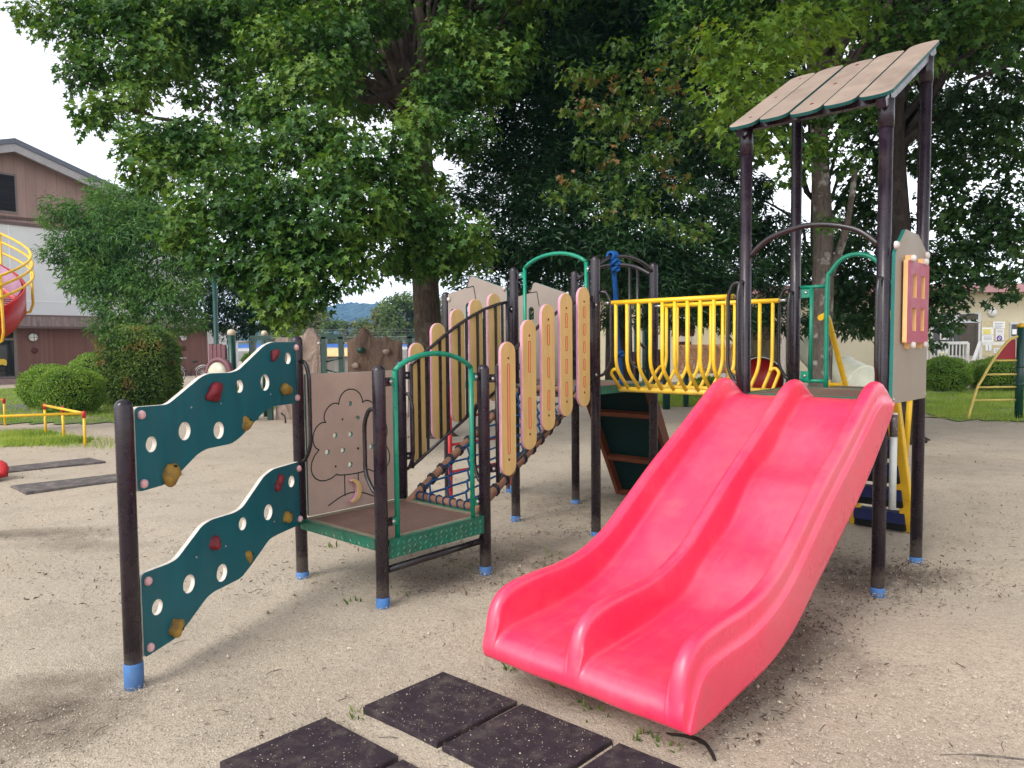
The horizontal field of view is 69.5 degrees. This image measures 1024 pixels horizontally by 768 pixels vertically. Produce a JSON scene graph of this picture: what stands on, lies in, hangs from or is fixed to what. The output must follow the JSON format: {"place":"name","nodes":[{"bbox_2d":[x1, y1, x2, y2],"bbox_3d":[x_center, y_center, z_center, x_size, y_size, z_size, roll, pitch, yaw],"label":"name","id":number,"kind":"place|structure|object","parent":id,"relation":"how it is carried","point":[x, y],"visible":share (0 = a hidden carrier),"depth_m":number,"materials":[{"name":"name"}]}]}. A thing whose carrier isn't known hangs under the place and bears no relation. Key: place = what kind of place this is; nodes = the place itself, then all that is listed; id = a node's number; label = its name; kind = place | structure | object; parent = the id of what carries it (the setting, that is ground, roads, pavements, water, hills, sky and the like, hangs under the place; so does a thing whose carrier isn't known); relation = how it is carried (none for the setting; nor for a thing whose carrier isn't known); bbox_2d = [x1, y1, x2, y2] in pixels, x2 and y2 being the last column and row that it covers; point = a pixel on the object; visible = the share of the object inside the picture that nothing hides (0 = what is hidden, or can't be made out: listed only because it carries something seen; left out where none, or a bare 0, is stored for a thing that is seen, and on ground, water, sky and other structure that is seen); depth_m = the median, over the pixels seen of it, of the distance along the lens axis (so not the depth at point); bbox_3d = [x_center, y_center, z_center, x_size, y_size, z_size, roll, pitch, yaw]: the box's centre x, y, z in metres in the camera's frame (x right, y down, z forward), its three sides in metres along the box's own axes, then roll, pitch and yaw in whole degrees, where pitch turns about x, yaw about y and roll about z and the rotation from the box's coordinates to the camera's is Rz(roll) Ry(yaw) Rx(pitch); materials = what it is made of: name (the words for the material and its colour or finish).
{"place":"outdoors","nodes":[
{"label":"outdoors","id":0,"kind":"place"},
{"bbox_2d":[0,404,41,411],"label":"path","id":1,"kind":"structure","parent":0,"point":[18,405],"depth_m":18.37,"materials":[{"name":"concrete"}]},
{"bbox_2d":[0,138,238,384],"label":"hall building","id":2,"kind":"structure","parent":0,"point":[48,329],"depth_m":32.65,"materials":[{"name":"white paint"}]},
{"bbox_2d":[0,172,17,213],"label":"window","id":3,"kind":"structure","parent":2,"relation":"in","point":[8,181],"depth_m":31.92,"materials":[{"name":"black glass"}]},
{"bbox_2d":[0,329,17,378],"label":"door","id":4,"kind":"structure","parent":2,"relation":"in","point":[8,348],"depth_m":31.08,"materials":[{"name":"metal"}]},
{"bbox_2d":[0,385,275,449],"bbox_3d":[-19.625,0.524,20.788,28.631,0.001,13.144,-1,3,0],"label":"lawn","id":5,"kind":"structure","parent":0,"point":[88,418],"depth_m":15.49,"materials":[{"name":"green plant"}]},
{"bbox_2d":[0,398,5,425],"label":"pipe rail","id":6,"kind":"object","parent":5,"relation":"on","point":[3,400],"visible":0.88,"depth_m":14.31,"materials":[{"name":"yellow metal"}]},
{"bbox_2d":[13,363,63,407],"bbox_3d":[-11.445,0.047,18.319,1.419,1.153,1.591,-1,3,0],"label":"round bush","id":7,"kind":"object","parent":5,"relation":"on","point":[24,385],"visible":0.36,"depth_m":17.79,"materials":[{"name":"green plant"}]},
{"bbox_2d":[29,364,107,415],"bbox_3d":[-9.821,0.133,16.428,1.465,1.149,1.436,-1,3,0],"label":"round bush","id":8,"kind":"object","parent":5,"relation":"on","point":[75,387],"visible":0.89,"depth_m":16.02,"materials":[{"name":"green plant"}]},
{"bbox_2d":[67,352,112,401],"bbox_3d":[-11.350,-0.205,20.210,1.608,1.449,1.596,-1,3,0],"label":"round bush","id":9,"kind":"object","parent":5,"relation":"on","point":[87,361],"visible":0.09,"depth_m":19.76,"materials":[{"name":"green plant"}]},
{"bbox_2d":[30,175,217,339],"bbox_3d":[-11.899,-2.981,23.386,5.703,6.950,4.732,-1,3,0],"label":"broadleaf tree","id":10,"kind":"object","parent":5,"relation":"on","point":[106,256],"visible":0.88,"depth_m":22.18,"materials":[{"name":"green plant"}]},
{"bbox_2d":[207,244,218,344],"bbox_3d":[-8.428,-1.677,20.433,0.893,4.430,0.342,-1,3,0],"label":"lamp post","id":11,"kind":"object","parent":5,"relation":"on","point":[215,314],"visible":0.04,"depth_m":20.37,"materials":[{"name":"green metal"}]},
{"bbox_2d":[237,302,414,344],"bbox_3d":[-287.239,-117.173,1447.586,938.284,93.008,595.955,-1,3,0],"label":"hill","id":12,"kind":"structure","parent":0,"point":[350,311],"depth_m":1387.60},
{"bbox_2d":[327,348,347,371],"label":"pool shed","id":13,"kind":"structure","parent":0,"point":[331,355],"depth_m":40.00,"materials":[{"name":"beige concrete"}]},
{"bbox_2d":[0,346,1023,767],"bbox_3d":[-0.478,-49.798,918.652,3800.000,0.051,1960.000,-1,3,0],"label":"ground","id":14,"kind":"structure","parent":0,"point":[976,634],"depth_m":3.91,"materials":[{"name":"beige sand"}]},
{"bbox_2d":[0,460,8,477],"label":"slide exit","id":15,"kind":"object","parent":14,"relation":"on","point":[4,469],"visible":1,"depth_m":8.44,"materials":[{"name":"red plastic"}]},
{"bbox_2d":[0,232,34,342],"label":"spiral slide","id":16,"kind":"object","parent":14,"relation":"on","point":[13,309],"visible":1,"depth_m":13.12,"materials":[{"name":"red plastic"}]},
{"bbox_2d":[0,403,86,445],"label":"pipe rail","id":17,"kind":"object","parent":14,"relation":"on","point":[63,413],"visible":0.92,"depth_m":11.24,"materials":[{"name":"yellow metal"}]},
{"bbox_2d":[9,458,105,472],"bbox_3d":[-6.017,1.054,9.219,0.515,0.042,1.569,2,4,43],"label":"rubber mat","id":18,"kind":"object","parent":14,"relation":"on","point":[56,464],"visible":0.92,"depth_m":9.38,"materials":[{"name":"grey rubber"}]},
{"bbox_2d":[11,473,181,494],"bbox_3d":[-4.630,1.091,8.315,1.631,0.042,0.535,-3,4,-41],"label":"rubber mat","id":19,"kind":"object","parent":14,"relation":"on","point":[38,487],"visible":0.57,"depth_m":8.02,"materials":[{"name":"grey rubber"}]},
{"bbox_2d":[92,321,183,407],"bbox_3d":[-9.345,-0.498,18.598,1.924,2.196,1.936,-1,3,0],"label":"clipped hedge","id":20,"kind":"object","parent":14,"relation":"on","point":[136,365],"visible":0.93,"depth_m":17.94,"materials":[{"name":"green plant"}]},
{"bbox_2d":[181,357,205,378],"bbox_3d":[-13.219,-0.574,30.330,1.754,1.047,0.563,-1,3,-7],"label":"bicycle","id":21,"kind":"object","parent":14,"relation":"on","point":[184,369],"visible":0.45,"depth_m":30.33,"materials":[{"name":"metal"}]},
{"bbox_2d":[180,264,298,355],"bbox_3d":[-9.733,-2.171,27.067,5.013,4.860,2.428,-1,3,-10],"label":"broadleaf tree","id":22,"kind":"object","parent":14,"relation":"on","point":[239,316],"visible":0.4,"depth_m":26.63,"materials":[{"name":"green plant"}]},
{"bbox_2d":[240,352,248,362],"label":"round bush","id":23,"kind":"object","parent":14,"relation":"on","point":[245,357],"visible":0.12,"depth_m":49.31,"materials":[{"name":"green plant"}]},
{"bbox_2d":[256,324,295,341],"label":"distant tree","id":24,"kind":"object","parent":14,"relation":"on","point":[271,334],"visible":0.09,"depth_m":94.10,"materials":[{"name":"green plant"}]},
{"bbox_2d":[220,717,397,767],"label":"rubber mat","id":25,"kind":"object","parent":14,"relation":"on","point":[294,749],"visible":1,"depth_m":2.68,"materials":[{"name":"black rubber"}]},
{"bbox_2d":[205,327,414,422],"bbox_3d":[-3.826,-0.164,14.893,4.321,1.939,1.569,-1,3,0],"label":"play structure","id":26,"kind":"object","parent":14,"relation":"on","point":[367,350],"visible":0.39,"depth_m":14.92,"materials":[{"name":"plastic"}]},
{"bbox_2d":[205,357,233,373],"bbox_3d":[-5.680,-0.174,14.239,0.679,0.679,0.195,1,4,24],"label":"bubble window","id":27,"kind":"structure","parent":26,"relation":"in","point":[219,364],"depth_m":14.17,"materials":[{"name":"plastic"}]},
{"bbox_2d":[287,308,332,335],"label":"distant tree","id":28,"kind":"object","parent":14,"relation":"on","point":[317,321],"visible":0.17,"depth_m":86.78,"materials":[{"name":"green plant"}]},
{"bbox_2d":[238,344,406,360],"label":"barrier wall","id":29,"kind":"structure","parent":14,"relation":"on","point":[242,347],"depth_m":69.73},
{"bbox_2d":[0,0,651,438],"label":"maple tree","id":30,"kind":"object","parent":14,"relation":"on","point":[430,68],"visible":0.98,"depth_m":9.69,"materials":[{"name":"green plant"}]},
{"bbox_2d":[238,329,414,361],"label":"wire fence","id":31,"kind":"object","parent":14,"relation":"on","point":[344,339],"visible":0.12,"depth_m":61.85,"materials":[{"name":"metal"}]},
{"bbox_2d":[317,317,348,343],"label":"distant tree","id":32,"kind":"object","parent":14,"relation":"on","point":[331,325],"visible":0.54,"depth_m":85.62,"materials":[{"name":"green plant"}]},
{"bbox_2d":[334,319,360,343],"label":"distant tree","id":33,"kind":"object","parent":14,"relation":"on","point":[352,323],"visible":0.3,"depth_m":91.61,"materials":[{"name":"green plant"}]},
{"bbox_2d":[349,316,374,335],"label":"distant tree","id":34,"kind":"object","parent":14,"relation":"on","point":[361,322],"visible":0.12,"depth_m":95.44,"materials":[{"name":"green plant"}]},
{"bbox_2d":[59,436,684,752],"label":"weeds","id":35,"kind":"object","parent":14,"relation":"on","point":[504,668],"visible":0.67,"depth_m":3.04,"materials":[{"name":"green plant"}]},
{"bbox_2d":[362,303,409,340],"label":"distant tree","id":36,"kind":"object","parent":14,"relation":"on","point":[374,316],"visible":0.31,"depth_m":88.63,"materials":[{"name":"green plant"}]},
{"bbox_2d":[373,290,414,342],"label":"distant tree","id":37,"kind":"object","parent":14,"relation":"on","point":[402,302],"visible":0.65,"depth_m":83.04,"materials":[{"name":"green plant"}]},
{"bbox_2d":[387,759,417,767],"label":"rubber mat","id":38,"kind":"object","parent":14,"relation":"on","point":[402,763],"visible":1,"depth_m":2.60,"materials":[{"name":"black rubber"}]},
{"bbox_2d":[400,295,441,328],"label":"distant tree","id":39,"kind":"object","parent":14,"relation":"on","point":[411,314],"visible":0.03,"depth_m":84.94,"materials":[{"name":"green plant"}]},
{"bbox_2d":[363,672,516,748],"bbox_3d":[-0.294,1.339,3.042,0.464,0.052,0.431,2,4,40],"label":"rubber mat","id":40,"kind":"object","parent":14,"relation":"on","point":[414,706],"visible":0.81,"depth_m":3.00,"materials":[{"name":"black rubber"}]},
{"bbox_2d":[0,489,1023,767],"bbox_3d":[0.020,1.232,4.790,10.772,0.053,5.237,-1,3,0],"label":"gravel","id":41,"kind":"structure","parent":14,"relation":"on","point":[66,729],"depth_m":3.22,"materials":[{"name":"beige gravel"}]},
{"bbox_2d":[939,754,1023,760],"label":"fallen stick","id":42,"kind":"object","parent":41,"relation":"on","point":[997,756],"visible":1,"depth_m":2.64,"materials":[{"name":"brown wood"}]},
{"bbox_2d":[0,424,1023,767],"bbox_3d":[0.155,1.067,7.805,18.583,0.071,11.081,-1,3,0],"label":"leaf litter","id":43,"kind":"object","parent":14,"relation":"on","point":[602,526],"visible":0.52,"depth_m":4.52,"materials":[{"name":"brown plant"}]},
{"bbox_2d":[21,490,1015,767],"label":"twigs","id":44,"kind":"object","parent":14,"relation":"on","point":[481,666],"visible":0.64,"depth_m":2.99,"materials":[{"name":"brown wood"}]},
{"bbox_2d":[114,40,939,735],"bbox_3d":[0.222,-0.442,4.875,3.887,3.634,5.166,2,4,42],"label":"play structure","id":45,"kind":"object","parent":14,"relation":"on","point":[676,592],"visible":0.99,"depth_m":4.29,"materials":[{"name":"brown paint"}]},
{"bbox_2d":[606,251,624,383],"bbox_3d":[0.838,-0.515,5.864,0.109,1.070,0.200,2,4,42],"label":"climbing rope","id":46,"kind":"object","parent":45,"relation":"hanging from","point":[615,262],"visible":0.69,"depth_m":5.83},
{"bbox_2d":[442,704,611,767],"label":"rubber mat","id":47,"kind":"object","parent":14,"relation":"on","point":[553,753],"visible":0.88,"depth_m":2.73,"materials":[{"name":"black rubber"}]},
{"bbox_2d":[582,743,680,767],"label":"rubber mat","id":48,"kind":"object","parent":14,"relation":"on","point":[619,755],"visible":1,"depth_m":2.62,"materials":[{"name":"black rubber"}]},
{"bbox_2d":[443,0,857,380],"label":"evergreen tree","id":49,"kind":"object","parent":14,"relation":"on","point":[528,179],"visible":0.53,"depth_m":12.25,"materials":[{"name":"green plant"}]},
{"bbox_2d":[666,732,715,760],"bbox_3d":[0.678,1.339,2.758,0.047,0.038,0.238,-3,4,-35],"label":"fallen stick","id":50,"kind":"object","parent":14,"relation":"on","point":[702,741],"visible":0.96,"depth_m":2.75,"materials":[{"name":"brown wood"}]},
{"bbox_2d":[632,295,874,409],"bbox_3d":[5.615,-0.821,16.942,6.094,2.853,2.888,1,3,23],"label":"tunnel play set","id":51,"kind":"object","parent":14,"relation":"on","point":[858,373],"visible":0.38,"depth_m":16.75,"materials":[{"name":"orange paint"}]},
{"bbox_2d":[539,0,1023,386],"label":"maple tree","id":52,"kind":"object","parent":14,"relation":"on","point":[824,33],"visible":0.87,"depth_m":9.01,"materials":[{"name":"green plant"}]},
{"bbox_2d":[669,5,980,342],"bbox_3d":[6.348,-6.131,16.721,9.062,13.634,5.838,-1,3,0],"label":"evergreen tree","id":53,"kind":"object","parent":14,"relation":"on","point":[777,250],"visible":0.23,"depth_m":14.78,"materials":[{"name":"green plant"}]},
{"bbox_2d":[831,0,1023,444],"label":"maple tree","id":54,"kind":"object","parent":14,"relation":"on","point":[998,212],"visible":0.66,"depth_m":10.63,"materials":[{"name":"green plant"}]},
{"bbox_2d":[926,341,1004,385],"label":"entrance deck","id":55,"kind":"structure","parent":14,"relation":"on","point":[977,355],"depth_m":23.37,"materials":[{"name":"wood"}]},
{"bbox_2d":[0,0,1023,327],"label":"sky","id":56,"kind":"structure","parent":0,"point":[32,112],"materials":[{"name":"white"}]},
{"bbox_2d":[519,283,1023,383],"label":"cream building","id":57,"kind":"structure","parent":0,"point":[997,324],"depth_m":24.91,"materials":[{"name":"paint"}]},
{"bbox_2d":[929,313,980,356],"bbox_3d":[14.966,-1.653,24.925,1.681,1.474,0.080,-1,3,0],"label":"door","id":58,"kind":"structure","parent":57,"relation":"in","point":[972,335],"depth_m":24.89,"materials":[{"name":"metal"}]},
{"bbox_2d":[1009,322,1023,336],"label":"window","id":59,"kind":"structure","parent":57,"relation":"in","point":[1012,325],"depth_m":24.89,"materials":[{"name":"metal"}]},
{"bbox_2d":[805,384,1011,391],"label":"pavement","id":60,"kind":"structure","parent":0,"point":[948,391],"depth_m":20.84,"materials":[{"name":"concrete"}]},
{"bbox_2d":[926,355,974,391],"bbox_3d":[12.310,-0.299,21.026,1.442,1.088,1.441,-1,3,0],"label":"round bush","id":61,"kind":"object","parent":60,"relation":"on","point":[947,373],"visible":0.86,"depth_m":20.59,"materials":[{"name":"green plant"}]},
{"bbox_2d":[967,356,1015,390],"bbox_3d":[14.023,-0.316,21.037,2.099,1.086,1.574,-1,3,0],"label":"round bush","id":62,"kind":"object","parent":60,"relation":"on","point":[1000,367],"visible":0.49,"depth_m":20.61,"materials":[{"name":"green plant"}]},
{"bbox_2d":[925,392,1023,420],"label":"lawn","id":63,"kind":"structure","parent":0,"point":[965,418],"depth_m":15.55,"materials":[{"name":"green plant"}]},
{"bbox_2d":[658,387,1023,422],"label":"grass","id":64,"kind":"structure","parent":63,"relation":"on","point":[959,403],"depth_m":16.72,"materials":[{"name":"green plant"}]},
{"bbox_2d":[689,375,721,396],"bbox_3d":[5.186,0.077,19.539,1.152,0.632,1.153,-1,3,0],"label":"round bush","id":65,"kind":"object","parent":64,"relation":"on","point":[710,379],"visible":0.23,"depth_m":19.30,"materials":[{"name":"green plant"}]},
{"bbox_2d":[967,323,1023,418],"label":"climbing arch","id":66,"kind":"structure","parent":63,"relation":"on","point":[1010,347],"depth_m":13.70,"materials":[{"name":"yellow paint"}]}
]}

